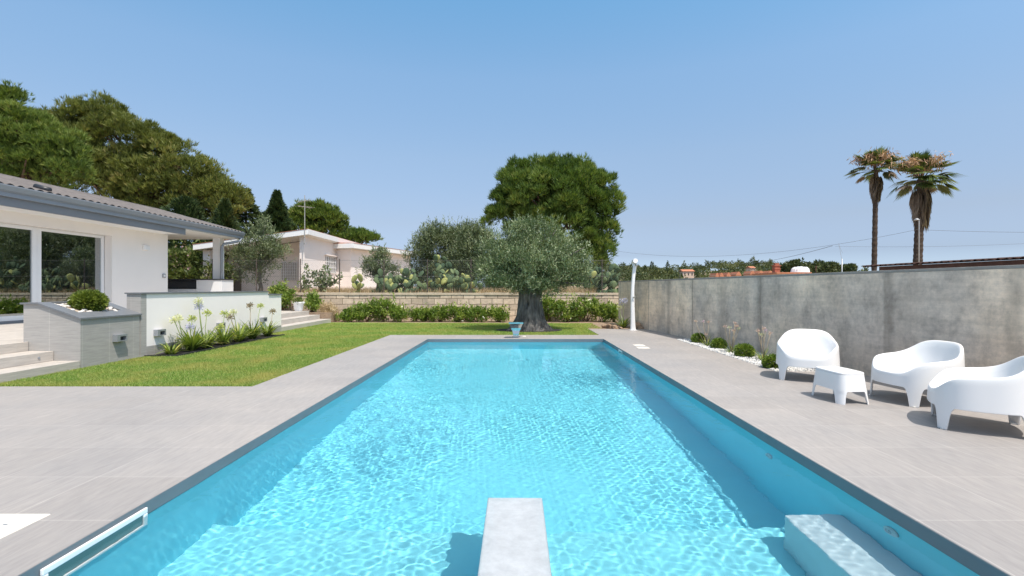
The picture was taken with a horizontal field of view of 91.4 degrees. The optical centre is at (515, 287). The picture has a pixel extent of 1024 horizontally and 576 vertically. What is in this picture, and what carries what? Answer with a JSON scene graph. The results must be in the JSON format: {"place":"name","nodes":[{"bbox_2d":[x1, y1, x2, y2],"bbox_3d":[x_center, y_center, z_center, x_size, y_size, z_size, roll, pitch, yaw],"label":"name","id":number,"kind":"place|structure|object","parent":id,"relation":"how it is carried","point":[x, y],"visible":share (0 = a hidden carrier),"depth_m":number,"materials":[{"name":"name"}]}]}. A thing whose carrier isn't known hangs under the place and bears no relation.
{"place":"outdoors","nodes":[
{"label":"outdoors","id":0,"kind":"place"},
{"bbox_2d":[0,322,601,385],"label":"lawn","id":1,"kind":"structure","parent":0,"point":[416,334],"depth_m":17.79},
{"bbox_2d":[144,334,284,356],"bbox_3d":[-7.722,1.508,13.385,0.744,0.085,5.030,0,0,0],"label":"bed edging","id":2,"kind":"object","parent":1,"relation":"on","point":[175,355],"visible":0.39,"depth_m":12.18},
{"bbox_2d":[154,334,275,354],"bbox_3d":[-7.755,1.519,13.525,0.670,0.062,5.150,0,0,0],"label":"flower bed","id":3,"kind":"object","parent":1,"relation":"on","point":[218,344],"visible":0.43,"depth_m":12.94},
{"bbox_2d":[152,341,185,354],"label":"agapanthus","id":4,"kind":"object","parent":3,"relation":"on","point":[168,350],"visible":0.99,"depth_m":11.14,"materials":[{"name":"green plant"}]},
{"bbox_2d":[169,314,221,350],"bbox_3d":[-7.708,1.037,11.975,1.251,0.906,1.244,0,0,30],"label":"agapanthus","id":5,"kind":"object","parent":3,"relation":"on","point":[194,343],"visible":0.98,"depth_m":11.79,"materials":[{"name":"green plant"}]},
{"bbox_2d":[193,297,228,347],"bbox_3d":[-7.706,0.846,12.428,1.180,1.288,1.090,0,0,0],"label":"agapanthus","id":6,"kind":"object","parent":3,"relation":"on","point":[210,338],"visible":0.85,"depth_m":12.37,"materials":[{"name":"green plant"}]},
{"bbox_2d":[208,310,241,344],"bbox_3d":[-7.751,1.027,13.223,1.271,0.926,1.269,0,0,0],"label":"agapanthus","id":7,"kind":"object","parent":3,"relation":"on","point":[226,337],"visible":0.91,"depth_m":13.14,"materials":[{"name":"green plant"}]},
{"bbox_2d":[225,309,260,341],"bbox_3d":[-7.703,1.024,13.900,1.214,0.931,1.248,0,0,-43],"label":"agapanthus","id":8,"kind":"object","parent":3,"relation":"on","point":[241,336],"visible":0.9,"depth_m":13.86,"materials":[{"name":"green plant"}]},
{"bbox_2d":[238,302,268,338],"bbox_3d":[-7.775,0.942,14.641,1.319,1.095,1.217,0,0,43],"label":"agapanthus","id":9,"kind":"object","parent":3,"relation":"on","point":[256,332],"visible":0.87,"depth_m":14.59,"materials":[{"name":"green plant"}]},
{"bbox_2d":[254,308,284,335],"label":"agapanthus","id":10,"kind":"object","parent":3,"relation":"on","point":[269,329],"visible":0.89,"depth_m":15.51,"materials":[{"name":"green plant"}]},
{"bbox_2d":[496,329,561,331],"bbox_3d":[0.463,1.519,17.750,2.375,0.062,1.500,0,0,0],"label":"tree pit","id":11,"kind":"object","parent":1,"relation":"on","point":[504,330],"visible":0.43,"depth_m":17.51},
{"bbox_2d":[468,210,596,330],"bbox_3d":[0.474,-0.653,17.860,3.941,4.466,3.883,0,0,-38],"label":"olive tree","id":12,"kind":"object","parent":11,"relation":"on","point":[527,267],"visible":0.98,"depth_m":17.33,"materials":[{"name":"green plant"}]},
{"bbox_2d":[0,329,1023,575],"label":"pool deck","id":13,"kind":"structure","parent":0,"point":[78,463],"depth_m":5.02,"materials":[{"name":"tile"}]},
{"bbox_2d":[0,514,49,538],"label":"skimmer lid","id":14,"kind":"object","parent":13,"relation":"on","point":[10,524],"visible":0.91,"depth_m":3.19,"materials":[{"name":"white plastic"}]},
{"bbox_2d":[0,342,79,382],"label":"garden steps","id":15,"kind":"structure","parent":13,"relation":"on","point":[18,360],"depth_m":8.77,"materials":[{"name":"stone"}]},
{"bbox_2d":[509,322,522,336],"bbox_3d":[0.000,1.258,15.110,0.430,0.485,0.540,0,0,0],"label":"waterfall spout","id":16,"kind":"object","parent":13,"relation":"on","point":[515,327],"visible":1,"depth_m":15.25,"materials":[{"name":"silver metal"}]},
{"bbox_2d":[630,258,637,329],"bbox_3d":[4.160,0.227,17.715,0.273,2.544,0.273,0,0,0],"label":"outdoor shower","id":17,"kind":"object","parent":13,"relation":"on","point":[632,307],"visible":1,"depth_m":17.70,"materials":[{"name":"silver metal"}]},
{"bbox_2d":[776,329,839,379],"bbox_3d":[4.825,1.104,8.288,0.916,0.792,0.886,0,0,30],"label":"armchair","id":18,"kind":"object","parent":13,"relation":"on","point":[808,348],"visible":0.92,"depth_m":8.37,"materials":[{"name":"white plastic"}]},
{"bbox_2d":[811,366,868,404],"bbox_3d":[4.360,1.297,6.750,0.425,0.404,0.670,0,0,-2],"label":"side table","id":19,"kind":"object","parent":13,"relation":"on","point":[840,382],"visible":1,"depth_m":6.50,"materials":[{"name":"white plastic"}]},
{"bbox_2d":[868,340,964,407],"bbox_3d":[5.329,1.104,6.661,0.886,0.792,0.916,0,0,-3],"label":"armchair","id":20,"kind":"object","parent":13,"relation":"on","point":[914,370],"visible":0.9,"depth_m":6.62,"materials":[{"name":"white plastic"}]},
{"bbox_2d":[927,356,1023,429],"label":"armchair","id":21,"kind":"object","parent":13,"relation":"on","point":[997,389],"visible":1,"depth_m":5.19,"materials":[{"name":"white plastic"}]},
{"bbox_2d":[0,0,1023,286],"label":"sky","id":22,"kind":"structure","parent":0,"point":[727,127],"materials":[{"name":"blue"}]},
{"bbox_2d":[482,269,745,289],"bbox_3d":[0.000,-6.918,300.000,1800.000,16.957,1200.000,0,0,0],"label":"ground","id":23,"kind":"structure","parent":0,"point":[606,288],"depth_m":240.63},
{"bbox_2d":[0,79,97,189],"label":"pine tree","id":24,"kind":"object","parent":23,"relation":"on","point":[37,145],"visible":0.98,"depth_m":26.43,"materials":[{"name":"green plant"}]},
{"bbox_2d":[20,301,141,367],"bbox_3d":[-8.633,0.911,10.025,1.135,1.278,1.520,0,0,0],"label":"planter","id":25,"kind":"object","parent":23,"relation":"on","point":[62,333],"visible":0.69,"depth_m":9.39,"materials":[{"name":"stone"}]},
{"bbox_2d":[54,303,117,311],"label":"pebbles","id":26,"kind":"object","parent":25,"relation":"in","point":[82,310],"visible":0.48,"depth_m":9.79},
{"bbox_2d":[67,289,109,310],"bbox_3d":[-8.573,0.257,10.037,0.694,0.501,0.690,0,0,0],"label":"box ball","id":27,"kind":"object","parent":25,"relation":"in","point":[94,300],"visible":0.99,"depth_m":9.87,"materials":[{"name":"green plant"}]},
{"bbox_2d":[112,334,127,341],"bbox_3d":[-8.047,1.011,10.163,0.104,0.140,0.260,0,0,0],"label":"wall light","id":28,"kind":"object","parent":25,"relation":"attached to","point":[119,337],"visible":1,"depth_m":10.12,"materials":[{"name":"grey metal"}]},
{"bbox_2d":[34,89,254,219],"bbox_3d":[-27.276,-6.952,35.966,16.732,14.552,5.129,0,0,0],"label":"pine tree","id":29,"kind":"object","parent":23,"relation":"on","point":[150,163],"visible":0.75,"depth_m":34.97,"materials":[{"name":"green plant"}]},
{"bbox_2d":[0,311,300,343],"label":"terrace","id":30,"kind":"structure","parent":23,"relation":"on","point":[11,332],"depth_m":11.24,"materials":[{"name":"tile"}]},
{"bbox_2d":[0,173,244,323],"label":"house","id":31,"kind":"structure","parent":30,"relation":"on","point":[58,243],"depth_m":16.11,"materials":[{"name":"paint"}]},
{"bbox_2d":[0,223,36,323],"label":"sliding door","id":32,"kind":"structure","parent":31,"relation":"in","point":[18,243],"depth_m":14.30,"materials":[{"name":"clear glass"}]},
{"bbox_2d":[38,228,103,301],"bbox_3d":[-14.290,-0.438,16.116,0.080,2.735,2.392,0,0,0],"label":"window","id":33,"kind":"structure","parent":31,"relation":"in","point":[69,262],"depth_m":15.93,"materials":[{"name":"clear glass"}]},
{"bbox_2d":[291,296,304,310],"bbox_3d":[-9.419,0.672,21.670,0.565,0.646,0.760,0,0,0],"label":"flower pot","id":34,"kind":"object","parent":30,"relation":"on","point":[298,304],"visible":0.99,"depth_m":21.53,"materials":[{"name":"ceramic"}]},
{"bbox_2d":[159,194,212,273],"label":"conifer tree","id":35,"kind":"object","parent":23,"relation":"on","point":[187,206],"visible":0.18,"depth_m":31.42,"materials":[{"name":"green plant"}]},
{"bbox_2d":[168,279,233,291],"bbox_3d":[-15.385,0.292,22.900,4.430,1.405,0.960,0,0,0],"label":"outdoor kitchen","id":36,"kind":"object","parent":23,"relation":"on","point":[194,285],"visible":0.27,"depth_m":22.50,"materials":[{"name":"white paint"}]},
{"bbox_2d":[168,239,235,278],"bbox_3d":[-18.736,-1.365,28.952,4.729,3.533,3.420,0,0,0],"label":"climbing bush","id":37,"kind":"object","parent":23,"relation":"on","point":[186,264],"visible":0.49,"depth_m":27.97,"materials":[{"name":"green plant"}]},
{"bbox_2d":[124,291,282,356],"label":"garden wall","id":38,"kind":"structure","parent":23,"relation":"on","point":[157,310],"depth_m":12.44,"materials":[{"name":"white paint"}]},
{"bbox_2d":[153,329,165,335],"bbox_3d":[-8.047,1.005,11.297,0.104,0.140,0.260,0,0,0],"label":"wall light","id":39,"kind":"object","parent":38,"relation":"attached to","point":[159,332],"visible":1,"depth_m":11.23,"materials":[{"name":"grey metal"}]},
{"bbox_2d":[199,255,237,283],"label":"climbing bush","id":40,"kind":"object","parent":23,"relation":"on","point":[227,265],"visible":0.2,"depth_m":27.38,"materials":[{"name":"green plant"}]},
{"bbox_2d":[196,197,244,243],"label":"cypress tree","id":41,"kind":"object","parent":23,"relation":"on","point":[224,216],"visible":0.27,"depth_m":32.72,"materials":[{"name":"green plant"}]},
{"bbox_2d":[236,187,265,236],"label":"spruce tree","id":42,"kind":"object","parent":23,"relation":"on","point":[245,216],"visible":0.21,"depth_m":39.63,"materials":[{"name":"green plant"}]},
{"bbox_2d":[224,210,293,290],"bbox_3d":[-12.880,-1.804,24.962,3.639,4.164,2.391,0,0,0],"label":"olive tree","id":43,"kind":"object","parent":23,"relation":"on","point":[268,244],"visible":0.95,"depth_m":24.79,"materials":[{"name":"green plant"}]},
{"bbox_2d":[262,189,295,232],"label":"cypress tree","id":44,"kind":"object","parent":23,"relation":"on","point":[276,211],"visible":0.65,"depth_m":45.44,"materials":[{"name":"green plant"}]},
{"bbox_2d":[192,195,416,290],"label":"house","id":45,"kind":"structure","parent":23,"relation":"on","point":[310,247],"depth_m":29.60,"materials":[{"name":"white paint"}]},
{"bbox_2d":[233,270,240,290],"bbox_3d":[-16.575,-0.375,29.574,0.650,1.350,0.047,0,0,0],"label":"doorway","id":46,"kind":"structure","parent":45,"relation":"in","point":[236,283],"depth_m":29.55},
{"bbox_2d":[281,263,296,279],"bbox_3d":[-13.400,-0.975,29.549,0.940,1.050,0.098,0,0,0],"label":"window","id":47,"kind":"structure","parent":45,"relation":"in","point":[288,270],"depth_m":29.57,"materials":[{"name":"white paint"}]},
{"bbox_2d":[325,254,337,273],"bbox_3d":[-11.785,-1.525,32.350,0.170,1.150,2.800,0,0,0],"label":"window","id":48,"kind":"structure","parent":45,"relation":"in","point":[327,258],"depth_m":32.07,"materials":[{"name":"white paint"}]},
{"bbox_2d":[281,311,330,331],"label":"garden steps","id":49,"kind":"structure","parent":23,"relation":"on","point":[293,320],"depth_m":19.83,"materials":[{"name":"tile"}]},
{"bbox_2d":[287,197,351,237],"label":"pine tree","id":50,"kind":"object","parent":23,"relation":"on","point":[322,216],"visible":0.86,"depth_m":50.86,"materials":[{"name":"green plant"}]},
{"bbox_2d":[299,263,343,291],"bbox_3d":[-9.761,-0.438,24.834,1.882,1.597,1.647,0,0,-38],"label":"fig shrub","id":51,"kind":"object","parent":23,"relation":"on","point":[314,273],"visible":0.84,"depth_m":24.68,"materials":[{"name":"green plant"}]},
{"bbox_2d":[351,273,363,292],"bbox_3d":[-7.620,-0.152,24.113,0.549,1.085,0.956,0,0,-12],"label":"prickly pear","id":52,"kind":"object","parent":23,"relation":"on","point":[358,284],"visible":0.77,"depth_m":23.82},
{"bbox_2d":[340,226,383,244],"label":"pine tree","id":53,"kind":"object","parent":23,"relation":"on","point":[361,235],"visible":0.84,"depth_m":74.14,"materials":[{"name":"green plant"}]},
{"bbox_2d":[354,242,401,287],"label":"olive tree","id":54,"kind":"object","parent":23,"relation":"on","point":[370,265],"visible":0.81,"depth_m":24.97,"materials":[{"name":"green plant"}]},
{"bbox_2d":[371,268,397,292],"bbox_3d":[-6.340,-0.269,24.234,1.372,1.352,1.337,0,0,32],"label":"prickly pear","id":55,"kind":"object","parent":23,"relation":"on","point":[389,283],"visible":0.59,"depth_m":24.04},
{"bbox_2d":[212,259,602,292],"bbox_3d":[-5.054,-0.485,23.495,21.624,1.770,0.058,0,0,0],"label":"chain link fence","id":56,"kind":"object","parent":23,"relation":"on","point":[471,283],"visible":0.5,"depth_m":23.47,"materials":[{"name":"metal"}]},
{"bbox_2d":[392,268,431,292],"bbox_3d":[-5.010,-0.283,24.572,1.957,1.449,1.157,0,0,0],"label":"prickly pear","id":57,"kind":"object","parent":23,"relation":"on","point":[397,278],"visible":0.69,"depth_m":24.32,"materials":[{"name":"plant"}]},
{"bbox_2d":[263,286,597,292],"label":"dry grass","id":58,"kind":"structure","parent":23,"relation":"on","point":[484,290],"depth_m":24.36,"materials":[{"name":"plant"}]},
{"bbox_2d":[401,215,477,287],"bbox_3d":[-4.290,-1.812,28.474,4.538,4.818,3.278,0,0,-21],"label":"olive tree","id":59,"kind":"object","parent":23,"relation":"on","point":[431,238],"visible":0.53,"depth_m":27.99,"materials":[{"name":"green plant"}]},
{"bbox_2d":[268,292,617,321],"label":"stone wall","id":60,"kind":"structure","parent":23,"relation":"on","point":[342,300],"depth_m":23.00,"materials":[{"name":"stone"}]},
{"bbox_2d":[426,254,459,292],"bbox_3d":[-3.530,-0.583,24.684,1.222,2.049,1.964,0,0,36],"label":"prickly pear","id":61,"kind":"object","parent":23,"relation":"on","point":[440,282],"visible":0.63,"depth_m":24.38,"materials":[{"name":"plant"}]},
{"bbox_2d":[446,273,482,292],"bbox_3d":[-2.499,-0.156,24.367,1.728,1.140,1.364,0,0,0],"label":"prickly pear","id":62,"kind":"object","parent":23,"relation":"on","point":[462,283],"visible":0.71,"depth_m":23.95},
{"bbox_2d":[309,312,629,328],"bbox_3d":[-4.650,1.318,20.630,18.700,0.476,4.640,0,0,0],"label":"soil bed","id":63,"kind":"object","parent":23,"relation":"on","point":[326,315],"visible":0.24,"depth_m":22.03,"materials":[{"name":"soil"}]},
{"bbox_2d":[267,278,299,310],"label":"laurel bush","id":64,"kind":"object","parent":63,"relation":"on","point":[286,296],"visible":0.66,"depth_m":22.41,"materials":[{"name":"green plant"}]},
{"bbox_2d":[303,288,324,311],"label":"laurel bush","id":65,"kind":"object","parent":63,"relation":"on","point":[312,301],"visible":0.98,"depth_m":22.29,"materials":[{"name":"green plant"}]},
{"bbox_2d":[318,300,338,315],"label":"dry shrub","id":66,"kind":"object","parent":63,"relation":"on","point":[329,308],"visible":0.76,"depth_m":22.30,"materials":[{"name":"brown plant"}]},
{"bbox_2d":[335,306,362,321],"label":"laurel bush","id":67,"kind":"object","parent":63,"relation":"on","point":[346,315],"visible":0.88,"depth_m":22.18,"materials":[{"name":"green plant"}]},
{"bbox_2d":[348,298,384,321],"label":"laurel bush","id":68,"kind":"object","parent":63,"relation":"on","point":[365,308],"visible":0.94,"depth_m":22.25,"materials":[{"name":"green plant"}]},
{"bbox_2d":[367,292,396,321],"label":"laurel bush","id":69,"kind":"object","parent":63,"relation":"on","point":[385,303],"visible":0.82,"depth_m":22.30,"materials":[{"name":"green plant"}]},
{"bbox_2d":[383,302,414,321],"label":"laurel bush","id":70,"kind":"object","parent":63,"relation":"on","point":[398,313],"visible":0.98,"depth_m":22.19,"materials":[{"name":"green plant"}]},
{"bbox_2d":[409,305,434,321],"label":"laurel bush","id":71,"kind":"object","parent":63,"relation":"on","point":[418,313],"visible":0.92,"depth_m":22.36,"materials":[{"name":"green plant"}]},
{"bbox_2d":[425,302,452,321],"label":"laurel bush","id":72,"kind":"object","parent":63,"relation":"on","point":[442,311],"visible":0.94,"depth_m":22.28,"materials":[{"name":"green plant"}]},
{"bbox_2d":[444,301,472,321],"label":"laurel bush","id":73,"kind":"object","parent":63,"relation":"on","point":[458,315],"visible":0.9,"depth_m":22.32,"materials":[{"name":"green plant"}]},
{"bbox_2d":[464,303,487,321],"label":"laurel bush","id":74,"kind":"object","parent":63,"relation":"on","point":[477,312],"visible":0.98,"depth_m":22.22,"materials":[{"name":"green plant"}]},
{"bbox_2d":[483,304,510,321],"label":"laurel bush","id":75,"kind":"object","parent":63,"relation":"on","point":[498,314],"visible":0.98,"depth_m":22.20,"materials":[{"name":"green plant"}]},
{"bbox_2d":[542,295,563,321],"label":"laurel bush","id":76,"kind":"object","parent":63,"relation":"on","point":[549,302],"visible":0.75,"depth_m":22.43,"materials":[{"name":"green plant"}]},
{"bbox_2d":[550,290,585,321],"bbox_3d":[2.313,0.879,22.347,1.653,1.595,0.999,0,0,0],"label":"laurel bush","id":77,"kind":"object","parent":63,"relation":"on","point":[566,311],"visible":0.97,"depth_m":22.23,"materials":[{"name":"green plant"}]},
{"bbox_2d":[569,291,601,321],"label":"laurel bush","id":78,"kind":"object","parent":63,"relation":"on","point":[588,303],"visible":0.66,"depth_m":22.45,"materials":[{"name":"green plant"}]},
{"bbox_2d":[588,299,615,321],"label":"laurel bush","id":79,"kind":"object","parent":63,"relation":"on","point":[602,308],"visible":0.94,"depth_m":22.17,"materials":[{"name":"green plant"}]},
{"bbox_2d":[604,302,617,322],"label":"laurel bush","id":80,"kind":"object","parent":63,"relation":"on","point":[615,315],"visible":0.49,"depth_m":22.21,"materials":[{"name":"green plant"}]},
{"bbox_2d":[616,298,629,327],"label":"agapanthus","id":81,"kind":"object","parent":63,"relation":"on","point":[624,323],"visible":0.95,"depth_m":19.08,"materials":[{"name":"green plant"}]},
{"bbox_2d":[438,217,510,289],"bbox_3d":[-1.884,-1.696,27.069,4.845,4.449,3.201,0,0,0],"label":"olive tree","id":82,"kind":"object","parent":23,"relation":"on","point":[461,252],"visible":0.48,"depth_m":26.48,"materials":[{"name":"green plant"}]},
{"bbox_2d":[19,339,1009,575],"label":"swimming pool","id":83,"kind":"structure","parent":23,"relation":"in","point":[84,545],"depth_m":3.84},
{"bbox_2d":[49,342,980,575],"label":"pool water","id":84,"kind":"structure","parent":83,"relation":"in","point":[515,459],"depth_m":3.84,"materials":[{"name":"liquid"}]},
{"bbox_2d":[477,150,628,288],"bbox_3d":[2.490,-4.529,33.791,10.367,9.764,5.117,0,0,0],"label":"umbrella pine","id":85,"kind":"object","parent":23,"relation":"on","point":[580,195],"visible":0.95,"depth_m":33.08,"materials":[{"name":"plant"}]},
{"bbox_2d":[582,266,608,292],"bbox_3d":[4.049,-0.367,25.261,1.519,1.574,1.741,0,0,0],"label":"prickly pear","id":86,"kind":"object","parent":23,"relation":"on","point":[595,283],"visible":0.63,"depth_m":24.80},
{"bbox_2d":[607,263,620,292],"bbox_3d":[4.968,-0.425,25.224,0.951,1.680,1.097,0,0,-21],"label":"prickly pear","id":87,"kind":"object","parent":23,"relation":"on","point":[614,269],"visible":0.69,"depth_m":25.14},
{"bbox_2d":[679,269,693,277],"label":"hill house","id":88,"kind":"structure","parent":23,"relation":"on","point":[688,273],"depth_m":210.00,"materials":[{"name":"paint"}]},
{"bbox_2d":[560,256,868,286],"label":"woodland","id":89,"kind":"object","parent":23,"relation":"on","point":[654,272],"visible":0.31,"depth_m":297.76,"materials":[{"name":"plant"}]},
{"bbox_2d":[730,272,741,276],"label":"row house","id":90,"kind":"structure","parent":23,"relation":"on","point":[732,274],"depth_m":170.89,"materials":[{"name":"paint"}]},
{"bbox_2d":[743,271,754,275],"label":"row house","id":91,"kind":"structure","parent":23,"relation":"on","point":[747,273],"depth_m":171.25,"materials":[{"name":"paint"}]},
{"bbox_2d":[751,263,811,275],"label":"house","id":92,"kind":"structure","parent":23,"relation":"on","point":[776,268],"depth_m":61.00,"materials":[{"name":"paint"}]},
{"bbox_2d":[791,267,809,271],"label":"water tank","id":93,"kind":"object","parent":92,"relation":"on","point":[800,269],"visible":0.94,"depth_m":61.72,"materials":[{"name":"white paint"}]},
{"bbox_2d":[780,260,811,271],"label":"umbrella pine","id":94,"kind":"object","parent":23,"relation":"on","point":[783,267],"visible":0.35,"depth_m":210.45,"materials":[{"name":"green plant"}]},
{"bbox_2d":[786,257,840,272],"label":"umbrella pine","id":95,"kind":"object","parent":23,"relation":"on","point":[825,266],"visible":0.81,"depth_m":201.08,"materials":[{"name":"green plant"}]},
{"bbox_2d":[618,265,1023,376],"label":"concrete wall","id":96,"kind":"structure","parent":23,"relation":"on","point":[863,319],"depth_m":8.71,"materials":[{"name":"concrete"}]},
{"bbox_2d":[839,263,857,271],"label":"umbrella pine","id":97,"kind":"object","parent":23,"relation":"on","point":[846,267],"visible":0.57,"depth_m":207.43,"materials":[{"name":"green plant"}]},
{"bbox_2d":[845,146,903,270],"bbox_3d":[24.310,-4.363,34.096,3.308,10.932,3.424,0,0,-28],"label":"palm tree","id":98,"kind":"object","parent":23,"relation":"on","point":[874,159],"visible":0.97,"depth_m":33.86,"materials":[{"name":"green plant"}]},
{"bbox_2d":[914,218,919,264],"bbox_3d":[21.642,-1.289,27.000,0.276,4.978,0.275,0,0,-34],"label":"street lamp","id":99,"kind":"object","parent":23,"relation":"on","point":[916,219],"visible":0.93,"depth_m":26.97,"materials":[{"name":"metal"}]},
{"bbox_2d":[619,229,917,256],"bbox_3d":[14.568,-2.956,36.025,0.013,1.345,23.057,0,0,-39],"label":"power cable","id":100,"kind":"object","parent":99,"relation":"attached to","point":[781,251],"visible":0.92,"depth_m":32.56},
{"bbox_2d":[882,148,962,264],"bbox_3d":[23.531,-3.519,28.882,3.808,9.255,3.496,0,0,-20],"label":"palm tree","id":101,"kind":"object","parent":23,"relation":"on","point":[920,166],"visible":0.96,"depth_m":28.74,"materials":[{"name":"green plant"}]},
{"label":"gravel base","id":102,"kind":"structure","parent":23,"relation":"on","visible":0},
{"bbox_2d":[690,332,706,342],"bbox_3d":[4.990,1.382,13.675,0.453,0.358,0.441,0,0,0],"label":"box ball","id":103,"kind":"object","parent":102,"relation":"on","point":[694,338],"visible":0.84,"depth_m":13.58,"materials":[{"name":"green plant"}]},
{"bbox_2d":[710,337,727,348],"bbox_3d":[5.028,1.388,12.393,0.428,0.363,0.438,0,0,0],"label":"box ball","id":104,"kind":"object","parent":102,"relation":"on","point":[716,342],"visible":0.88,"depth_m":12.29,"materials":[{"name":"green plant"}]},
{"bbox_2d":[733,343,755,357],"bbox_3d":[4.997,1.371,10.927,0.461,0.369,0.473,0,0,0],"label":"box ball","id":105,"kind":"object","parent":102,"relation":"on","point":[746,350],"visible":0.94,"depth_m":10.82,"materials":[{"name":"green plant"}]},
{"bbox_2d":[677,338,815,370],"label":"gravel","id":106,"kind":"structure","parent":102,"relation":"on","point":[754,360],"depth_m":10.77,"materials":[{"name":"gravel"}]},
{"bbox_2d":[695,320,711,345],"bbox_3d":[4.887,1.163,12.849,0.656,0.714,0.637,0,0,0],"label":"tulbaghia","id":107,"kind":"object","parent":106,"relation":"on","point":[708,341],"visible":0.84,"depth_m":12.89,"materials":[{"name":"green plant"}]},
{"bbox_2d":[722,321,740,352],"bbox_3d":[4.967,1.147,11.621,0.695,0.746,0.608,0,0,-44],"label":"tulbaghia","id":108,"kind":"object","parent":106,"relation":"on","point":[731,347],"visible":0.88,"depth_m":11.59,"materials":[{"name":"green plant"}]},
{"bbox_2d":[752,327,773,359],"bbox_3d":[5.109,1.150,10.371,0.586,0.741,0.699,0,0,24],"label":"tulbaghia","id":109,"kind":"object","parent":102,"relation":"on","point":[765,351],"visible":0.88,"depth_m":10.39,"materials":[{"name":"green plant"}]},
{"bbox_2d":[761,353,778,368],"bbox_3d":[4.820,1.390,9.387,0.415,0.341,0.437,0,0,0],"label":"box ball","id":110,"kind":"object","parent":102,"relation":"on","point":[767,361],"visible":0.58,"depth_m":9.31,"materials":[{"name":"green plant"}]},
{"bbox_2d":[861,256,1023,270],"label":"shed","id":111,"kind":"structure","parent":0,"point":[975,262],"depth_m":11.23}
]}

